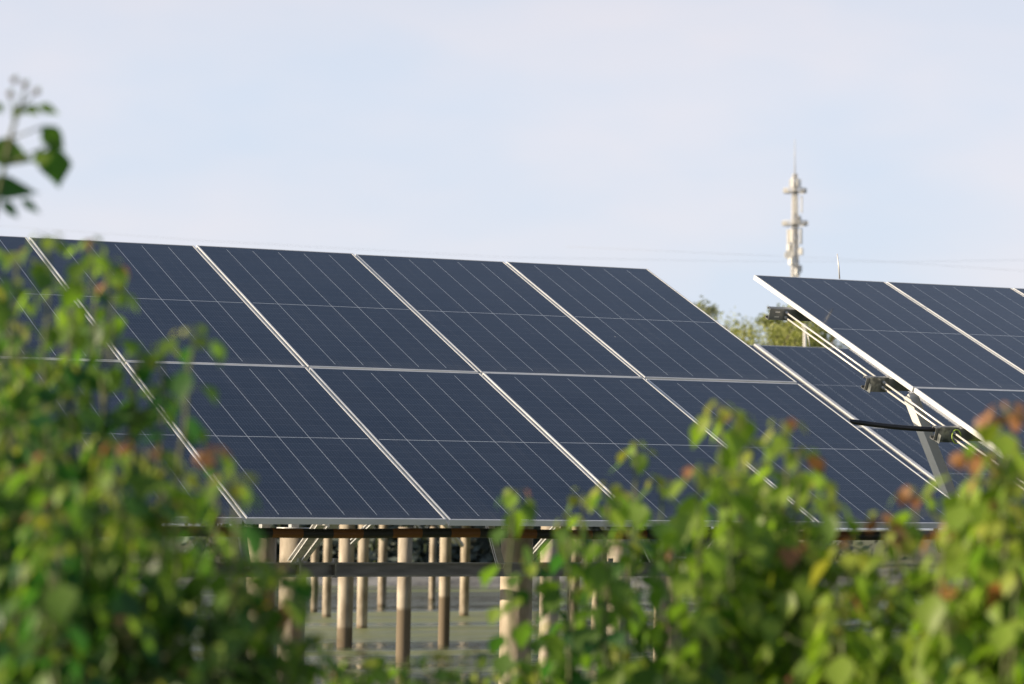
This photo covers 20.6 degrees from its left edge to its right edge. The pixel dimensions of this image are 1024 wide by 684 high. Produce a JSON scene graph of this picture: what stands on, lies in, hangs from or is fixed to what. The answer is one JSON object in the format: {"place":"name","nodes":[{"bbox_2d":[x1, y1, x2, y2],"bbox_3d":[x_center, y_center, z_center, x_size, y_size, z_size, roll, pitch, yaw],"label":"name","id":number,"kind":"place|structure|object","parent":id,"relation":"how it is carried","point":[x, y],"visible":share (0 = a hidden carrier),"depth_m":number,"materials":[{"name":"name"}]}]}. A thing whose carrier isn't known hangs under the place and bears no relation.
{"place":"outdoors","nodes":[
{"label":"outdoors","id":0,"kind":"place"},
{"bbox_2d":[0,0,1023,528],"label":"sky","id":1,"kind":"structure","parent":0,"point":[503,130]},
{"bbox_2d":[132,525,980,588],"bbox_3d":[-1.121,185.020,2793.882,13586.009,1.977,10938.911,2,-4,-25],"label":"ground","id":2,"kind":"structure","parent":0,"point":[930,548],"depth_m":83.42,"materials":[{"name":"stone"}]},
{"bbox_2d":[0,76,120,497],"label":"tallow sprig","id":3,"kind":"object","parent":2,"relation":"on","point":[53,162],"visible":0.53,"depth_m":4.70,"materials":[{"name":"green plant"}]},
{"bbox_2d":[0,232,177,568],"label":"tallow shrub","id":4,"kind":"object","parent":2,"relation":"on","point":[80,333],"visible":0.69,"depth_m":4.92,"materials":[{"name":"green plant"}]},
{"bbox_2d":[0,324,225,665],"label":"tallow shrub","id":5,"kind":"object","parent":2,"relation":"on","point":[177,385],"visible":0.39,"depth_m":4.76,"materials":[{"name":"green plant"}]},
{"bbox_2d":[0,439,320,683],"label":"tallow shrub","id":6,"kind":"object","parent":2,"relation":"on","point":[153,616],"visible":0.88,"depth_m":4.20,"materials":[{"name":"green plant"}]},
{"bbox_2d":[0,427,347,683],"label":"tallow shrub","id":7,"kind":"object","parent":2,"relation":"on","point":[26,639],"visible":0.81,"depth_m":4.12,"materials":[{"name":"green plant"}]},
{"bbox_2d":[147,524,370,561],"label":"bank bush","id":8,"kind":"object","parent":2,"relation":"on","point":[232,539],"depth_m":91.37,"materials":[{"name":"green plant"}]},
{"bbox_2d":[195,524,439,561],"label":"bank bush","id":9,"kind":"object","parent":2,"relation":"on","point":[337,551],"depth_m":93.18,"materials":[{"name":"green plant"}]},
{"bbox_2d":[277,524,536,561],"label":"bank bush","id":10,"kind":"object","parent":2,"relation":"on","point":[421,556],"visible":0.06,"depth_m":91.32,"materials":[{"name":"green plant"}]},
{"bbox_2d":[307,636,508,683],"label":"tallow shrub","id":11,"kind":"object","parent":2,"relation":"on","point":[374,665],"visible":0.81,"depth_m":5.11,"materials":[{"name":"green plant"}]},
{"bbox_2d":[319,525,591,561],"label":"bank bush","id":12,"kind":"object","parent":2,"relation":"on","point":[485,554],"visible":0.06,"depth_m":92.22,"materials":[{"name":"green plant"}]},
{"bbox_2d":[460,488,610,683],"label":"tallow shrub","id":13,"kind":"object","parent":2,"relation":"on","point":[503,664],"visible":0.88,"depth_m":5.59,"materials":[{"name":"green plant"}]},
{"bbox_2d":[418,526,713,561],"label":"bank bush","id":14,"kind":"object","parent":2,"relation":"on","point":[483,545],"depth_m":93.42,"materials":[{"name":"green plant"}]},
{"bbox_2d":[512,441,714,683],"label":"tallow shrub","id":15,"kind":"object","parent":2,"relation":"on","point":[610,586],"visible":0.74,"depth_m":5.54,"materials":[{"name":"green plant"}]},
{"bbox_2d":[534,526,711,561],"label":"bank bush","id":16,"kind":"object","parent":2,"relation":"on","point":[643,557],"visible":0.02,"depth_m":93.44,"materials":[{"name":"green plant"}]},
{"bbox_2d":[694,295,736,529],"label":"broadleaf tree","id":17,"kind":"object","parent":2,"relation":"on","point":[710,311],"visible":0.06,"depth_m":210.63,"materials":[{"name":"green plant"}]},
{"bbox_2d":[719,314,765,343],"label":"willow tree","id":18,"kind":"object","parent":2,"relation":"on","point":[750,326],"visible":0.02,"depth_m":126.67,"materials":[{"name":"green plant"}]},
{"bbox_2d":[647,400,858,683],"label":"tallow shrub","id":19,"kind":"object","parent":2,"relation":"on","point":[712,651],"visible":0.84,"depth_m":5.04,"materials":[{"name":"green plant"}]},
{"bbox_2d":[713,306,823,346],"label":"willow tree","id":20,"kind":"object","parent":2,"relation":"on","point":[781,341],"visible":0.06,"depth_m":120.09,"materials":[{"name":"green plant"}]},
{"bbox_2d":[679,527,906,561],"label":"bank bush","id":21,"kind":"object","parent":2,"relation":"on","point":[837,554],"visible":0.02,"depth_m":96.25,"materials":[{"name":"green plant"}]},
{"bbox_2d":[755,303,831,346],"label":"broadleaf tree","id":22,"kind":"object","parent":2,"relation":"on","point":[777,322],"visible":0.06,"depth_m":131.97,"materials":[{"name":"green plant"}]},
{"bbox_2d":[782,156,807,325],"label":"telecom tower","id":23,"kind":"structure","parent":2,"relation":"on","point":[793,249],"depth_m":332.07,"materials":[{"name":"white metal"}]},
{"bbox_2d":[802,324,806,346],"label":"white post","id":24,"kind":"object","parent":2,"relation":"on","point":[804,337],"visible":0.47,"depth_m":109.93,"materials":[{"name":"grey metal"}]},
{"bbox_2d":[819,328,850,549],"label":"broadleaf tree","id":25,"kind":"object","parent":2,"relation":"on","point":[832,338],"visible":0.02,"depth_m":140.79,"materials":[{"name":"green plant"}]},
{"bbox_2d":[722,485,954,683],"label":"tallow shrub","id":26,"kind":"object","parent":2,"relation":"on","point":[858,648],"visible":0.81,"depth_m":4.95,"materials":[{"name":"green plant"}]},
{"bbox_2d":[848,401,1023,683],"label":"tallow shrub","id":27,"kind":"object","parent":2,"relation":"on","point":[952,621],"visible":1,"depth_m":4.67,"materials":[{"name":"green plant"}]},
{"bbox_2d":[134,585,980,683],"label":"water","id":28,"kind":"structure","parent":0,"point":[472,630],"depth_m":47.69,"materials":[{"name":"grey liquid"}]},
{"bbox_2d":[249,524,276,680],"bbox_3d":[-1.726,1.859,19.290,0.267,4.793,0.249,2,-4,-25],"label":"concrete pile","id":29,"kind":"object","parent":28,"relation":"in","point":[267,553],"depth_m":19.25,"materials":[{"name":"concrete"}]},
{"bbox_2d":[277,524,308,676],"bbox_3d":[-1.596,2.696,20.344,0.249,3.261,0.244,2,-4,-25],"label":"concrete pile","id":30,"kind":"object","parent":28,"relation":"in","point":[288,546],"visible":0.16,"depth_m":20.33,"materials":[{"name":"concrete"}]},
{"bbox_2d":[310,545,318,610],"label":"concrete pile","id":31,"kind":"object","parent":28,"relation":"in","point":[314,580],"visible":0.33,"depth_m":57.16,"materials":[{"name":"beige concrete"}]},
{"bbox_2d":[322,538,332,616],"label":"concrete pile","id":32,"kind":"object","parent":28,"relation":"in","point":[327,583],"visible":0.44,"depth_m":53.81,"materials":[{"name":"beige concrete"}]},
{"bbox_2d":[337,525,354,646],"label":"concrete pile","id":33,"kind":"object","parent":28,"relation":"in","point":[345,605],"visible":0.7,"depth_m":40.47,"materials":[{"name":"beige concrete"}]},
{"bbox_2d":[356,525,368,627],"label":"concrete pile","id":34,"kind":"object","parent":28,"relation":"in","point":[362,584],"visible":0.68,"depth_m":48.01,"materials":[{"name":"beige concrete"}]},
{"bbox_2d":[377,525,387,605],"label":"concrete pile","id":35,"kind":"object","parent":28,"relation":"in","point":[382,583],"visible":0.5,"depth_m":61.24,"materials":[{"name":"beige concrete"}]},
{"bbox_2d":[396,527,412,662],"bbox_3d":[-1.395,3.866,36.069,0.218,2.982,0.200,2,-4,-25],"label":"concrete pile","id":36,"kind":"object","parent":28,"relation":"in","point":[403,618],"visible":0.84,"depth_m":36.03,"materials":[{"name":"beige concrete"}]},
{"bbox_2d":[429,527,436,599],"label":"concrete pile","id":37,"kind":"object","parent":28,"relation":"in","point":[432,580],"visible":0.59,"depth_m":66.45,"materials":[{"name":"beige concrete"}]},
{"bbox_2d":[438,525,451,644],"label":"concrete pile","id":38,"kind":"object","parent":28,"relation":"in","point":[444,604],"visible":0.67,"depth_m":41.53,"materials":[{"name":"beige concrete"}]},
{"bbox_2d":[443,523,463,546],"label":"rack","id":39,"kind":"object","parent":28,"relation":"on","point":[460,543],"visible":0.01,"depth_m":40.08,"materials":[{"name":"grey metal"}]},
{"bbox_2d":[459,526,470,615],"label":"concrete pile","id":40,"kind":"object","parent":28,"relation":"in","point":[464,589],"visible":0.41,"depth_m":55.14,"materials":[{"name":"beige concrete"}]},
{"bbox_2d":[499,526,532,683],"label":"concrete pile","id":41,"kind":"object","parent":28,"relation":"in","point":[522,613],"visible":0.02,"depth_m":17.62,"materials":[{"name":"beige concrete"}]},
{"bbox_2d":[135,520,843,577],"bbox_3d":[-1.599,0.501,17.840,6.909,1.909,5.466,2,-4,-25],"label":"mounting rack","id":42,"kind":"object","parent":41,"relation":"on","point":[307,547],"visible":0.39,"depth_m":16.34,"materials":[{"name":"metal"}]},
{"bbox_2d":[0,236,120,360],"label":"solar module","id":43,"kind":"object","parent":42,"relation":"attached to","point":[13,244],"visible":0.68,"depth_m":17.25,"materials":[{"name":"glass"}]},
{"bbox_2d":[0,358,242,523],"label":"solar module","id":44,"kind":"object","parent":42,"relation":"attached to","point":[117,399],"visible":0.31,"depth_m":15.36,"materials":[{"name":"glass"}]},
{"bbox_2d":[29,237,304,366],"bbox_3d":[-2.211,-0.254,17.743,1.134,0.036,2.278,2,20,-25],"label":"solar module","id":45,"kind":"object","parent":42,"relation":"attached to","point":[171,288],"visible":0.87,"depth_m":17.71,"materials":[{"name":"glass"}]},
{"bbox_2d":[125,361,445,524],"bbox_3d":[-1.311,0.547,15.787,1.134,0.036,2.278,2,20,-25],"label":"solar module","id":46,"kind":"object","parent":42,"relation":"on","point":[301,445],"visible":0.91,"depth_m":15.64,"materials":[{"name":"glass"}]},
{"bbox_2d":[196,245,477,372],"bbox_3d":[-1.170,-0.217,18.238,1.134,0.035,2.278,2,20,-25],"label":"solar module","id":47,"kind":"object","parent":42,"relation":"attached to","point":[314,309],"visible":1,"depth_m":18.14,"materials":[{"name":"glass"}]},
{"bbox_2d":[309,368,630,526],"bbox_3d":[-0.269,0.588,16.283,1.134,0.037,2.278,2,20,-25],"label":"solar module","id":48,"kind":"object","parent":42,"relation":"on","point":[462,449],"visible":0.84,"depth_m":16.23,"materials":[{"name":"glass"}]},
{"bbox_2d":[355,254,641,377],"bbox_3d":[-0.128,-0.175,18.734,1.134,0.037,2.278,2,20,-25],"label":"solar module","id":49,"kind":"object","parent":42,"relation":"attached to","point":[481,317],"visible":1,"depth_m":18.65,"materials":[{"name":"glass"}]},
{"bbox_2d":[101,527,934,539],"bbox_3d":[-0.526,1.058,15.565,6.816,0.060,0.052,2,-4,-25],"label":"striped conduit","id":50,"kind":"object","parent":42,"relation":"attached to","point":[407,533],"visible":0.38,"depth_m":15.58,"materials":[{"name":"plastic"}]},
{"bbox_2d":[482,373,815,526],"bbox_3d":[0.772,0.624,16.777,1.134,0.035,2.278,2,20,-25],"label":"solar module","id":51,"kind":"object","parent":42,"relation":"attached to","point":[592,427],"visible":0.59,"depth_m":16.97,"materials":[{"name":"glass"}]},
{"bbox_2d":[506,261,796,383],"bbox_3d":[0.914,-0.138,19.229,1.134,0.037,2.278,2,20,-25],"label":"solar module","id":52,"kind":"object","parent":42,"relation":"on","point":[645,323],"visible":1,"depth_m":19.14,"materials":[{"name":"glass"}]},
{"bbox_2d":[646,379,946,528],"bbox_3d":[1.814,0.667,17.274,1.134,0.036,2.278,2,19,-25],"label":"solar module","id":53,"kind":"object","parent":42,"relation":"on","point":[865,473],"visible":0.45,"depth_m":17.42,"materials":[{"name":"glass"}]},
{"bbox_2d":[538,526,559,683],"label":"concrete pile","id":54,"kind":"object","parent":28,"relation":"in","point":[551,551],"visible":0.17,"depth_m":26.93,"materials":[{"name":"beige concrete"}]},
{"bbox_2d":[569,526,580,621],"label":"concrete pile","id":55,"kind":"object","parent":28,"relation":"in","point":[574,558],"visible":0.02,"depth_m":41.95,"materials":[{"name":"beige concrete"}]},
{"bbox_2d":[591,539,602,626],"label":"concrete pile","id":56,"kind":"object","parent":28,"relation":"in","point":[596,559],"visible":0.13,"depth_m":46.96,"materials":[{"name":"beige concrete"}]},
{"bbox_2d":[607,539,628,666],"bbox_3d":[0.887,3.112,23.939,0.229,2.929,0.213,2,-4,-25],"label":"concrete pile","id":57,"kind":"object","parent":28,"relation":"in","point":[616,555],"visible":0.05,"depth_m":23.93,"materials":[{"name":"beige concrete"}]},
{"bbox_2d":[654,555,682,683],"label":"concrete pile","id":58,"kind":"object","parent":28,"relation":"in","point":[664,605],"visible":0.06,"depth_m":19.91,"materials":[{"name":"concrete"}]},
{"bbox_2d":[600,527,938,552],"bbox_3d":[7.657,1.665,37.044,18.444,2.217,4.204,2,-4,-25],"label":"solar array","id":59,"kind":"object","parent":28,"relation":"on","point":[603,528],"depth_m":32.72,"materials":[{"name":"glass"}]},
{"bbox_2d":[566,246,1019,270],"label":"overhead cable","id":60,"kind":"object","parent":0,"point":[791,256],"visible":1,"depth_m":170.00,"materials":[{"name":"grey plastic"}]},
{"bbox_2d":[754,344,934,479],"bbox_3d":[3.969,0.869,27.711,3.362,1.905,4.214,2,-4,-25],"label":"mounting rack","id":61,"kind":"object","parent":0,"point":[850,415],"visible":0.2,"depth_m":27.88,"materials":[{"name":"metal"}]},
{"bbox_2d":[749,345,861,426],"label":"solar module","id":62,"kind":"object","parent":61,"relation":"attached to","point":[808,388],"visible":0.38,"depth_m":28.41,"materials":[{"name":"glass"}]},
{"bbox_2d":[760,345,956,427],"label":"solar module","id":63,"kind":"object","parent":61,"relation":"attached to","point":[833,376],"visible":0.72,"depth_m":28.69,"materials":[{"name":"glass"}]},
{"bbox_2d":[857,427,938,488],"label":"solar module","id":64,"kind":"object","parent":61,"relation":"attached to","point":[895,453],"visible":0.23,"depth_m":26.86,"materials":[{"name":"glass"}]},
{"bbox_2d":[851,349,959,425],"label":"solar module","id":65,"kind":"object","parent":61,"relation":"attached to","point":[919,397],"visible":0.13,"depth_m":28.55,"materials":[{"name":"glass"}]},
{"bbox_2d":[870,428,1023,524],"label":"solar module","id":66,"kind":"object","parent":61,"relation":"attached to","point":[907,443],"visible":0.37,"depth_m":27.15,"materials":[{"name":"glass"}]},
{"bbox_2d":[765,306,1023,495],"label":"mounting rack","id":67,"kind":"object","parent":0,"point":[929,441],"visible":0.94,"depth_m":18.74,"materials":[{"name":"metal"}]},
{"bbox_2d":[754,275,1023,391],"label":"solar module","id":68,"kind":"object","parent":67,"relation":"on","point":[900,338],"visible":1,"depth_m":19.93,"materials":[{"name":"glass"}]},
{"bbox_2d":[837,254,839,278],"bbox_3d":[2.390,-0.553,20.600,0.030,0.184,0.012,3,-5,-39],"label":"lightning rod","id":69,"kind":"object","parent":68,"relation":"attached to","point":[838,266],"visible":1,"depth_m":20.60,"materials":[{"name":"silver metal"}]},
{"bbox_2d":[849,419,960,443],"bbox_3d":[2.540,0.578,18.173,0.731,0.158,0.124,1,-4,-11],"label":"cable conduit","id":70,"kind":"object","parent":67,"relation":"attached to","point":[891,426],"visible":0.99,"depth_m":18.19,"materials":[{"name":"black plastic"}]},
{"bbox_2d":[887,282,1023,372],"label":"solar module","id":71,"kind":"object","parent":67,"relation":"on","point":[991,319],"visible":1,"depth_m":20.87,"materials":[{"name":"glass"}]},
{"bbox_2d":[914,388,1023,458],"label":"solar module","id":72,"kind":"object","parent":67,"relation":"on","point":[965,408],"visible":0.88,"depth_m":18.66,"materials":[{"name":"glass"}]},
{"bbox_2d":[1013,288,1023,294],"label":"solar module","id":73,"kind":"object","parent":67,"relation":"attached to","point":[1020,290],"visible":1,"depth_m":21.68,"materials":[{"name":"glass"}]}
]}

